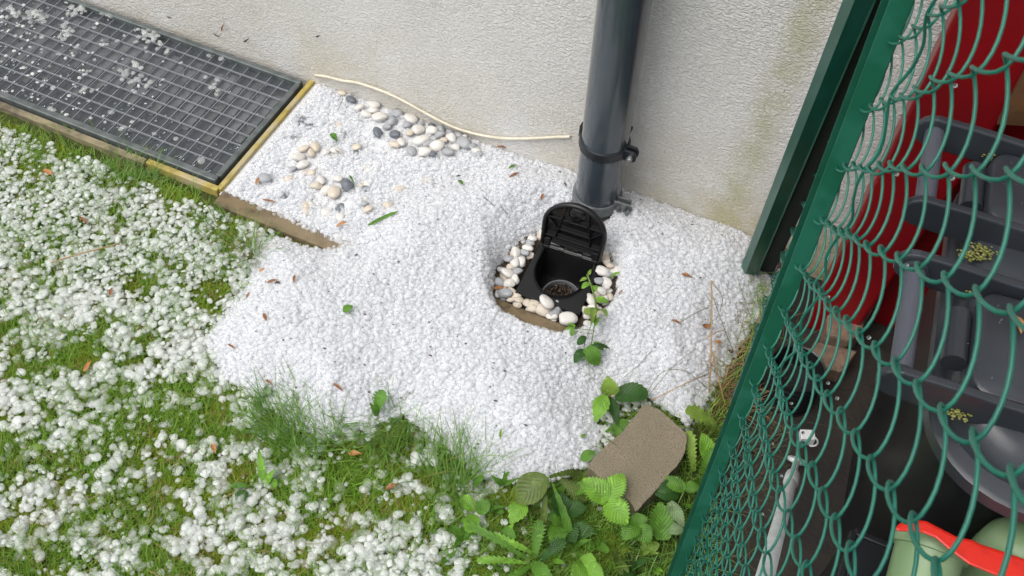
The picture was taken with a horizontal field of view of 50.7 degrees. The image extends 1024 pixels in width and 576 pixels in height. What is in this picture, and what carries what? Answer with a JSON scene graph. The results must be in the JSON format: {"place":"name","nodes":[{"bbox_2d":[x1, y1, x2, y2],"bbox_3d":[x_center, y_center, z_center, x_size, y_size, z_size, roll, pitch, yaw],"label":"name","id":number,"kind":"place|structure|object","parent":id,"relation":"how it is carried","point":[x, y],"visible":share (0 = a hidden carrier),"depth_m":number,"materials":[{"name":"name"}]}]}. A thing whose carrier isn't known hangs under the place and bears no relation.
{"place":"outdoors","nodes":[
{"label":"outdoors","id":0,"kind":"place"},
{"bbox_2d":[0,107,730,575],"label":"lawn","id":1,"kind":"structure","parent":0,"point":[6,118],"depth_m":2.00,"materials":[{"name":"plant"}]},
{"bbox_2d":[29,314,116,386],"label":"grass tuft","id":2,"kind":"object","parent":1,"relation":"on","point":[87,338],"visible":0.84,"depth_m":2.09,"materials":[{"name":"plant"}]},
{"bbox_2d":[35,112,111,170],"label":"grass tuft","id":3,"kind":"object","parent":1,"relation":"on","point":[63,142],"visible":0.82,"depth_m":2.40,"materials":[{"name":"plant"}]},
{"bbox_2d":[70,128,181,217],"bbox_3d":[-0.830,-0.256,2.332,0.236,0.080,0.226,21,55,13],"label":"grass tuft","id":4,"kind":"object","parent":1,"relation":"on","point":[134,169],"visible":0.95,"depth_m":2.35,"materials":[{"name":"plant"}]},
{"bbox_2d":[111,260,166,299],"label":"grass tuft","id":5,"kind":"object","parent":1,"relation":"on","point":[139,279],"visible":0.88,"depth_m":2.19,"materials":[{"name":"plant"}]},
{"bbox_2d":[146,163,203,210],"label":"grass tuft","id":6,"kind":"object","parent":1,"relation":"on","point":[179,190],"visible":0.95,"depth_m":2.33,"materials":[{"name":"plant"}]},
{"bbox_2d":[146,372,252,449],"bbox_3d":[-0.573,0.225,2.006,0.224,0.047,0.177,21,55,13],"label":"grass tuft","id":7,"kind":"object","parent":1,"relation":"on","point":[188,425],"visible":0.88,"depth_m":2.01,"materials":[{"name":"plant"}]},
{"bbox_2d":[167,247,250,327],"bbox_3d":[-0.599,-0.002,2.170,0.236,0.053,0.185,21,55,13],"label":"grass tuft","id":8,"kind":"object","parent":1,"relation":"on","point":[205,299],"visible":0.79,"depth_m":2.17,"materials":[{"name":"plant"}]},
{"bbox_2d":[173,189,256,250],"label":"grass tuft","id":9,"kind":"object","parent":1,"relation":"on","point":[221,213],"visible":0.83,"depth_m":2.27,"materials":[{"name":"plant"}]},
{"bbox_2d":[203,212,292,284],"bbox_3d":[-0.534,-0.094,2.205,0.191,0.109,0.200,-4,53,-5],"label":"grass tuft","id":10,"kind":"object","parent":1,"relation":"on","point":[254,250],"visible":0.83,"depth_m":2.22,"materials":[{"name":"plant"}]},
{"bbox_2d":[229,449,277,502],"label":"lawn weed","id":11,"kind":"object","parent":1,"relation":"on","point":[263,476],"visible":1,"depth_m":1.92,"materials":[{"name":"green plant"}]},
{"bbox_2d":[227,357,374,466],"bbox_3d":[-0.399,0.223,1.965,0.213,0.082,0.288,-34,61,-25],"label":"grass tuft","id":12,"kind":"object","parent":1,"relation":"on","point":[298,410],"visible":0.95,"depth_m":1.97,"materials":[{"name":"plant"}]},
{"bbox_2d":[0,121,632,575],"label":"moss","id":13,"kind":"object","parent":1,"relation":"on","point":[238,473],"visible":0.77,"depth_m":1.94,"materials":[{"name":"plant"}]},
{"bbox_2d":[0,2,651,575],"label":"scattered hail","id":14,"kind":"object","parent":1,"relation":"on","point":[158,348],"visible":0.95,"depth_m":2.03,"materials":[{"name":"white"}]},
{"bbox_2d":[51,243,119,262],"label":"stalk","id":15,"kind":"object","parent":14,"relation":"on","point":[84,252],"visible":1,"depth_m":2.19,"materials":[{"name":"brown plant"}]},
{"bbox_2d":[273,400,419,521],"bbox_3d":[-0.298,0.305,1.943,0.291,0.070,0.238,2,53,0],"label":"grass tuft","id":16,"kind":"object","parent":1,"relation":"on","point":[346,474],"visible":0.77,"depth_m":1.94,"materials":[{"name":"plant"}]},
{"bbox_2d":[324,374,449,497],"bbox_3d":[-0.240,0.248,1.965,0.222,0.104,0.272,-24,58,-19],"label":"grass tuft","id":17,"kind":"object","parent":1,"relation":"on","point":[374,452],"visible":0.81,"depth_m":1.97,"materials":[{"name":"plant"}]},
{"bbox_2d":[441,545,456,565],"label":"weed seedling","id":18,"kind":"object","parent":1,"relation":"on","point":[443,561],"visible":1,"depth_m":1.85,"materials":[{"name":"green plant"}]},
{"bbox_2d":[379,403,532,522],"bbox_3d":[-0.116,0.296,1.927,0.288,0.119,0.261,21,55,13],"label":"grass tuft","id":19,"kind":"object","parent":1,"relation":"on","point":[454,458],"visible":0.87,"depth_m":1.94,"materials":[{"name":"plant"}]},
{"bbox_2d":[450,523,475,545],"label":"weed seedling","id":20,"kind":"object","parent":1,"relation":"on","point":[456,531],"visible":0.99,"depth_m":1.87,"materials":[{"name":"green plant"}]},
{"bbox_2d":[468,475,483,488],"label":"weed seedling","id":21,"kind":"object","parent":1,"relation":"on","point":[478,479],"visible":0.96,"depth_m":1.92,"materials":[{"name":"green plant"}]},
{"bbox_2d":[459,495,515,539],"bbox_3d":[-0.045,0.405,1.880,0.120,0.016,0.068,21,55,13],"label":"clover","id":22,"kind":"object","parent":1,"relation":"on","point":[475,519],"visible":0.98,"depth_m":1.89,"materials":[{"name":"green plant"}]},
{"bbox_2d":[206,84,779,488],"bbox_3d":[-0.115,0.002,2.167,1.189,0.100,0.830,21,55,13],"label":"hail drift","id":23,"kind":"object","parent":1,"relation":"on","point":[440,244],"visible":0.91,"depth_m":2.11,"materials":[{"name":"white"}]},
{"bbox_2d":[258,173,271,182],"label":"pebble","id":24,"kind":"object","parent":23,"relation":"on","point":[264,177],"visible":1,"depth_m":2.33,"materials":[{"name":"grey stone"}]},
{"bbox_2d":[291,152,305,160],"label":"pebble","id":25,"kind":"object","parent":23,"relation":"on","point":[298,156],"visible":1,"depth_m":2.37,"materials":[{"name":"white stone"}]},
{"bbox_2d":[296,159,308,168],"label":"pebble","id":26,"kind":"object","parent":23,"relation":"on","point":[302,164],"visible":1,"depth_m":2.36,"materials":[{"name":"white stone"}]},
{"bbox_2d":[310,142,320,151],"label":"pebble","id":27,"kind":"object","parent":23,"relation":"on","point":[315,146],"visible":1,"depth_m":2.39,"materials":[{"name":"beige stone"}]},
{"bbox_2d":[320,185,330,195],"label":"pebble","id":28,"kind":"object","parent":23,"relation":"on","point":[324,190],"visible":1,"depth_m":2.32,"materials":[{"name":"white stone"}]},
{"bbox_2d":[321,208,332,216],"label":"pebble","id":29,"kind":"object","parent":23,"relation":"on","point":[326,212],"visible":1,"depth_m":2.29,"materials":[{"name":"white stone"}]},
{"bbox_2d":[327,185,340,198],"bbox_3d":[-0.382,-0.205,2.321,0.028,0.019,0.034,-8,56,5],"label":"pebble","id":30,"kind":"object","parent":23,"relation":"on","point":[334,191],"visible":1,"depth_m":2.31,"materials":[{"name":"beige stone"}]},
{"bbox_2d":[340,178,353,191],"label":"pebble","id":31,"kind":"object","parent":23,"relation":"on","point":[347,185],"visible":1,"depth_m":2.33,"materials":[{"name":"grey stone"}]},
{"bbox_2d":[367,101,380,108],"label":"pebble","id":32,"kind":"object","parent":23,"relation":"on","point":[376,104],"visible":1,"depth_m":2.48,"materials":[{"name":"white stone"}]},
{"bbox_2d":[373,127,382,137],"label":"pebble","id":33,"kind":"object","parent":23,"relation":"on","point":[377,132],"visible":1,"depth_m":2.42,"materials":[{"name":"grey stone"}]},
{"bbox_2d":[370,389,388,415],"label":"broad leaf weed","id":34,"kind":"object","parent":23,"relation":"on","point":[380,398],"visible":1,"depth_m":1.98,"materials":[{"name":"plant"}]},
{"bbox_2d":[372,112,387,121],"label":"pebble","id":35,"kind":"object","parent":23,"relation":"on","point":[379,116],"visible":1,"depth_m":2.45,"materials":[{"name":"white stone"}]},
{"bbox_2d":[368,211,397,225],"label":"leaf","id":36,"kind":"object","parent":23,"relation":"on","point":[381,218],"visible":1,"depth_m":2.27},
{"bbox_2d":[404,113,417,123],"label":"pebble","id":37,"kind":"object","parent":23,"relation":"on","point":[411,118],"visible":1,"depth_m":2.45,"materials":[{"name":"white stone"}]},
{"bbox_2d":[406,146,416,155],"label":"pebble","id":38,"kind":"object","parent":23,"relation":"on","point":[411,150],"visible":1,"depth_m":2.40,"materials":[{"name":"grey stone"}]},
{"bbox_2d":[412,124,425,133],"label":"pebble","id":39,"kind":"object","parent":23,"relation":"on","point":[418,129],"visible":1,"depth_m":2.43,"materials":[{"name":"white stone"}]},
{"bbox_2d":[413,135,429,145],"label":"pebble","id":40,"kind":"object","parent":23,"relation":"on","point":[419,140],"visible":1,"depth_m":2.41,"materials":[{"name":"white stone"}]},
{"bbox_2d":[418,147,431,155],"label":"pebble","id":41,"kind":"object","parent":23,"relation":"on","point":[424,151],"visible":1,"depth_m":2.39,"materials":[{"name":"white stone"}]},
{"bbox_2d":[426,126,437,134],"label":"pebble","id":42,"kind":"object","parent":23,"relation":"on","point":[431,130],"visible":1,"depth_m":2.44,"materials":[{"name":"white stone"}]},
{"bbox_2d":[429,139,444,151],"bbox_3d":[-0.167,-0.317,2.411,0.035,0.020,0.027,-27,75,-1],"label":"pebble","id":43,"kind":"object","parent":23,"relation":"on","point":[438,145],"visible":0.98,"depth_m":2.40,"materials":[{"name":"white stone"}]},
{"bbox_2d":[442,148,453,155],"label":"pebble","id":44,"kind":"object","parent":23,"relation":"on","point":[448,151],"visible":1,"depth_m":2.39,"materials":[{"name":"grey stone"}]},
{"bbox_2d":[445,133,455,142],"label":"pebble","id":45,"kind":"object","parent":23,"relation":"on","point":[451,137],"visible":1,"depth_m":2.42,"materials":[{"name":"white stone"}]},
{"bbox_2d":[456,136,471,148],"bbox_3d":[-0.106,-0.324,2.419,0.037,0.020,0.028,30,65,23],"label":"pebble","id":46,"kind":"object","parent":23,"relation":"on","point":[463,142],"visible":1,"depth_m":2.41,"materials":[{"name":"grey stone"}]},
{"bbox_2d":[243,166,727,448],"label":"dirt specks","id":47,"kind":"object","parent":23,"relation":"on","point":[470,339],"visible":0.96,"depth_m":2.05,"materials":[{"name":"brown"}]},
{"bbox_2d":[565,269,609,365],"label":"trailing weed","id":48,"kind":"object","parent":23,"relation":"on","point":[591,353],"visible":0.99,"depth_m":2.05,"materials":[{"name":"green plant"}]},
{"bbox_2d":[708,280,711,392],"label":"stalk","id":49,"kind":"object","parent":23,"relation":"on","point":[711,338],"visible":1,"depth_m":2.04,"materials":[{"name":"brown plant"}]},
{"bbox_2d":[487,499,504,514],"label":"weed seedling","id":50,"kind":"object","parent":1,"relation":"on","point":[499,510],"visible":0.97,"depth_m":1.90,"materials":[{"name":"green plant"}]},
{"bbox_2d":[491,471,518,486],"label":"weed seedling","id":51,"kind":"object","parent":1,"relation":"on","point":[501,482],"visible":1,"depth_m":1.90,"materials":[{"name":"green plant"}]},
{"bbox_2d":[461,518,566,575],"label":"dandelion","id":52,"kind":"object","parent":1,"relation":"on","point":[541,568],"visible":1,"depth_m":1.84,"materials":[{"name":"green plant"}]},
{"bbox_2d":[508,468,588,545],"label":"dock weed","id":53,"kind":"object","parent":1,"relation":"on","point":[531,487],"visible":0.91,"depth_m":1.88,"materials":[{"name":"green plant"}]},
{"bbox_2d":[542,550,563,568],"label":"weed seedling","id":54,"kind":"object","parent":1,"relation":"on","point":[556,561],"visible":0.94,"depth_m":1.85,"materials":[{"name":"green plant"}]},
{"bbox_2d":[548,485,563,510],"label":"weed seedling","id":55,"kind":"object","parent":1,"relation":"on","point":[560,489],"visible":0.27,"depth_m":1.91,"materials":[{"name":"green plant"}]},
{"bbox_2d":[547,481,595,543],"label":"nettle","id":56,"kind":"object","parent":1,"relation":"on","point":[574,508],"visible":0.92,"depth_m":1.88,"materials":[{"name":"green plant"}]},
{"bbox_2d":[563,539,591,556],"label":"weed seedling","id":57,"kind":"object","parent":1,"relation":"on","point":[582,541],"visible":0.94,"depth_m":1.86,"materials":[{"name":"green plant"}]},
{"bbox_2d":[423,444,742,575],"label":"weedy grass","id":58,"kind":"structure","parent":1,"relation":"on","point":[659,556],"depth_m":1.88,"materials":[{"name":"plant"}]},
{"bbox_2d":[570,553,603,575],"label":"strawberry plant","id":59,"kind":"object","parent":1,"relation":"on","point":[586,564],"visible":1,"depth_m":1.81,"materials":[{"name":"green plant"}]},
{"bbox_2d":[583,537,608,552],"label":"weed seedling","id":60,"kind":"object","parent":1,"relation":"on","point":[602,547],"visible":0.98,"depth_m":1.86,"materials":[{"name":"green plant"}]},
{"bbox_2d":[580,376,647,461],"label":"broad leaf weed","id":61,"kind":"object","parent":1,"relation":"on","point":[625,393],"visible":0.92,"depth_m":2.00,"materials":[{"name":"green"}]},
{"bbox_2d":[581,473,652,543],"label":"strawberry plant","id":62,"kind":"object","parent":1,"relation":"on","point":[608,490],"visible":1,"depth_m":1.86,"materials":[{"name":"green plant"}]},
{"bbox_2d":[613,549,628,574],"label":"weed seedling","id":63,"kind":"object","parent":1,"relation":"on","point":[616,557],"visible":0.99,"depth_m":1.85,"materials":[{"name":"green plant"}]},
{"bbox_2d":[623,558,646,575],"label":"weed seedling","id":64,"kind":"object","parent":1,"relation":"on","point":[637,563],"visible":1,"depth_m":1.84,"materials":[{"name":"green plant"}]},
{"bbox_2d":[586,405,686,516],"bbox_3d":[0.233,0.314,1.956,0.122,0.055,0.192,36,60,22],"label":"paving stone","id":65,"kind":"object","parent":1,"relation":"on","point":[645,456],"visible":0.75,"depth_m":1.93,"materials":[{"name":"concrete"}]},
{"bbox_2d":[636,541,659,555],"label":"weed seedling","id":66,"kind":"object","parent":1,"relation":"on","point":[651,545],"visible":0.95,"depth_m":1.87,"materials":[{"name":"green plant"}]},
{"bbox_2d":[648,475,698,546],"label":"strawberry plant","id":67,"kind":"object","parent":1,"relation":"on","point":[663,519],"visible":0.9,"depth_m":1.88,"materials":[{"name":"green plant"}]},
{"bbox_2d":[685,403,719,473],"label":"dandelion","id":68,"kind":"object","parent":1,"relation":"on","point":[706,443],"visible":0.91,"depth_m":1.96,"materials":[{"name":"green plant"}]},
{"bbox_2d":[146,166,781,400],"bbox_3d":[-0.340,-0.218,2.448,1.896,0.154,0.408,21,55,13],"label":"soil bed","id":69,"kind":"object","parent":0,"point":[579,324],"visible":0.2,"depth_m":2.18,"materials":[{"name":"soil"}]},
{"bbox_2d":[0,0,313,196],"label":"light well grate","id":70,"kind":"object","parent":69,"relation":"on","point":[126,37],"visible":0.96,"depth_m":2.51,"materials":[{"name":"grey"}]},
{"bbox_2d":[0,0,275,171],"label":"hailstones","id":71,"kind":"object","parent":70,"relation":"on","point":[90,108],"visible":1,"depth_m":2.52,"materials":[{"name":"white"}]},
{"bbox_2d":[213,191,567,331],"bbox_3d":[-0.234,-0.014,2.250,0.876,0.090,0.042,21,55,13],"label":"kerb stone","id":72,"kind":"object","parent":69,"relation":"on","point":[307,235],"visible":0.22,"depth_m":2.27,"materials":[{"name":"concrete"}]},
{"bbox_2d":[500,268,514,277],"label":"pebble","id":73,"kind":"object","parent":69,"relation":"on","point":[507,273],"visible":1,"depth_m":2.20,"materials":[{"name":"white stone"}]},
{"bbox_2d":[503,278,515,287],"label":"pebble","id":74,"kind":"object","parent":69,"relation":"on","point":[510,282],"visible":1,"depth_m":2.19,"materials":[{"name":"white stone"}]},
{"bbox_2d":[509,256,519,267],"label":"pebble","id":75,"kind":"object","parent":69,"relation":"on","point":[515,262],"visible":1,"depth_m":2.22,"materials":[{"name":"white stone"}]},
{"bbox_2d":[536,303,550,316],"bbox_3d":[0.064,0.045,2.155,0.033,0.018,0.025,23,74,3],"label":"pebble","id":76,"kind":"object","parent":69,"relation":"on","point":[541,310],"visible":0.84,"depth_m":2.15,"materials":[{"name":"beige stone"}]},
{"bbox_2d":[539,294,553,308],"bbox_3d":[0.068,0.028,2.143,0.036,0.020,0.030,42,46,4],"label":"pebble","id":77,"kind":"object","parent":76,"relation":"on","point":[546,302],"visible":1,"depth_m":2.13,"materials":[{"name":"white stone"}]},
{"bbox_2d":[549,306,560,315],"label":"pebble","id":78,"kind":"object","parent":69,"relation":"on","point":[555,310],"visible":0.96,"depth_m":2.15,"materials":[{"name":"grey stone"}]},
{"bbox_2d":[515,202,606,323],"bbox_3d":[0.100,-0.035,2.193,0.145,0.247,0.168,21,55,13],"label":"drain box","id":79,"kind":"object","parent":69,"relation":"on","point":[581,229],"visible":0.8,"depth_m":2.20,"materials":[{"name":"black plastic"}]},
{"bbox_2d":[545,284,573,295],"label":"leaf litter","id":80,"kind":"object","parent":79,"relation":"in","point":[556,288],"visible":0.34,"depth_m":2.24,"materials":[{"name":"plant"}]},
{"bbox_2d":[559,311,577,324],"bbox_3d":[0.111,0.060,2.135,0.039,0.022,0.030,-4,43,-9],"label":"pebble","id":81,"kind":"object","parent":69,"relation":"on","point":[566,317],"visible":0.98,"depth_m":2.13,"materials":[{"name":"white stone"}]},
{"bbox_2d":[595,265,608,276],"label":"pebble","id":82,"kind":"object","parent":69,"relation":"on","point":[600,270],"visible":1,"depth_m":2.21,"materials":[{"name":"white stone"}]},
{"bbox_2d":[602,277,611,289],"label":"pebble","id":83,"kind":"object","parent":69,"relation":"on","point":[607,284],"visible":1,"depth_m":2.19,"materials":[{"name":"white stone"}]},
{"label":"pebble","id":84,"kind":"object","parent":69,"relation":"on","visible":0},
{"bbox_2d":[511,246,520,256],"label":"pebble","id":85,"kind":"object","parent":84,"relation":"on","point":[515,251],"visible":1,"depth_m":2.23,"materials":[{"name":"white stone"}]},
{"label":"pebble","id":86,"kind":"object","parent":69,"relation":"on","visible":0},
{"bbox_2d":[497,288,512,297],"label":"pebble","id":87,"kind":"object","parent":86,"relation":"on","point":[505,293],"visible":1,"depth_m":2.17,"materials":[{"name":"grey stone"}]},
{"bbox_2d":[683,276,894,575],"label":"yard ground","id":88,"kind":"structure","parent":0,"point":[856,410],"depth_m":2.02,"materials":[{"name":"soil"}]},
{"bbox_2d":[628,263,791,575],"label":"rough grass","id":89,"kind":"structure","parent":88,"relation":"on","point":[737,372],"depth_m":2.05,"materials":[{"name":"plant"}]},
{"bbox_2d":[699,294,795,455],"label":"dry grass","id":90,"kind":"structure","parent":88,"relation":"on","point":[726,374],"depth_m":2.07,"materials":[{"name":"plant"}]},
{"bbox_2d":[689,311,825,575],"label":"dead stalks","id":91,"kind":"object","parent":88,"relation":"on","point":[733,556],"visible":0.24,"depth_m":1.99,"materials":[{"name":"plant"}]},
{"bbox_2d":[755,429,818,575],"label":"metal rod","id":92,"kind":"object","parent":88,"relation":"on","point":[790,489],"visible":0.83,"depth_m":1.42,"materials":[{"name":"metal"}]},
{"bbox_2d":[759,345,825,415],"bbox_3d":[0.537,0.179,2.075,0.109,0.094,0.109,21,55,13],"label":"plant pot","id":93,"kind":"object","parent":88,"relation":"on","point":[819,367],"visible":0.51,"depth_m":2.07,"materials":[{"name":"black plastic"}]},
{"bbox_2d":[811,342,855,382],"bbox_3d":[0.627,0.147,2.133,0.088,0.043,0.061,15,54,9],"label":"paver","id":94,"kind":"object","parent":88,"relation":"on","point":[834,373],"visible":0.52,"depth_m":2.12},
{"bbox_2d":[819,315,864,348],"bbox_3d":[0.661,0.076,2.175,0.082,0.063,0.113,21,55,13],"label":"paver","id":95,"kind":"object","parent":88,"relation":"on","point":[844,340],"visible":0.16,"depth_m":2.13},
{"bbox_2d":[666,0,1023,575],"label":"chain link fence","id":96,"kind":"object","parent":88,"relation":"on","point":[856,58],"visible":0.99,"depth_m":0.88,"materials":[{"name":"green plastic"}]},
{"bbox_2d":[761,83,957,515],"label":"hanging drops","id":97,"kind":"object","parent":96,"relation":"hanging from","point":[955,85],"visible":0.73,"depth_m":0.70,"materials":[{"name":"clear liquid"}]},
{"bbox_2d":[820,528,893,575],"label":"crate","id":98,"kind":"object","parent":88,"relation":"on","point":[870,550],"visible":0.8,"depth_m":1.50,"materials":[{"name":"plastic"}]},
{"bbox_2d":[886,529,968,575],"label":"flower pot","id":99,"kind":"object","parent":98,"relation":"on","point":[901,560],"visible":0.58,"depth_m":1.36,"materials":[{"name":"green plastic"}]},
{"bbox_2d":[896,520,1023,575],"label":"tool handle","id":100,"kind":"object","parent":99,"relation":"on","point":[978,555],"visible":0.79,"depth_m":1.31,"materials":[{"name":"red plastic"}]},
{"bbox_2d":[960,517,1023,575],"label":"flower pot","id":101,"kind":"object","parent":98,"relation":"on","point":[994,533],"visible":0.49,"depth_m":1.38,"materials":[{"name":"green plastic"}]},
{"bbox_2d":[806,0,1023,330],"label":"red container","id":102,"kind":"object","parent":88,"relation":"on","point":[991,94],"visible":0.32,"depth_m":1.76,"materials":[{"name":"plastic"}]},
{"bbox_2d":[997,70,1023,125],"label":"wooden board","id":103,"kind":"object","parent":102,"relation":"attached to","point":[1015,116],"visible":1,"depth_m":1.60,"materials":[{"name":"wood"}]},
{"bbox_2d":[836,115,1023,550],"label":"wheelie bin","id":104,"kind":"object","parent":88,"relation":"on","point":[1001,444],"visible":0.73,"depth_m":1.44,"materials":[{"name":"plastic"}]},
{"bbox_2d":[894,128,1021,378],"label":"rain beads","id":105,"kind":"object","parent":104,"relation":"on","point":[998,305],"visible":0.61,"depth_m":1.38,"materials":[{"name":"clear liquid"}]},
{"bbox_2d":[947,153,997,422],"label":"seed crumbs","id":106,"kind":"object","parent":104,"relation":"on","point":[972,255],"visible":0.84,"depth_m":1.45,"materials":[{"name":"plant"}]},
{"label":"ground","id":107,"kind":"structure","parent":0,"visible":0},
{"bbox_2d":[81,0,954,280],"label":"house wall","id":108,"kind":"structure","parent":107,"relation":"on","point":[723,87],"depth_m":2.20,"materials":[{"name":"paint"}]},
{"bbox_2d":[314,74,570,139],"bbox_3d":[-0.191,-0.409,2.430,0.699,0.144,0.028,21,55,13],"label":"cable","id":109,"kind":"object","parent":108,"relation":"attached to","point":[438,119],"visible":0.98,"depth_m":2.43,"materials":[{"name":"beige plastic"}]},
{"bbox_2d":[571,0,651,220],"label":"downpipe","id":110,"kind":"object","parent":108,"relation":"attached to","point":[608,150],"visible":0.92,"depth_m":2.03,"materials":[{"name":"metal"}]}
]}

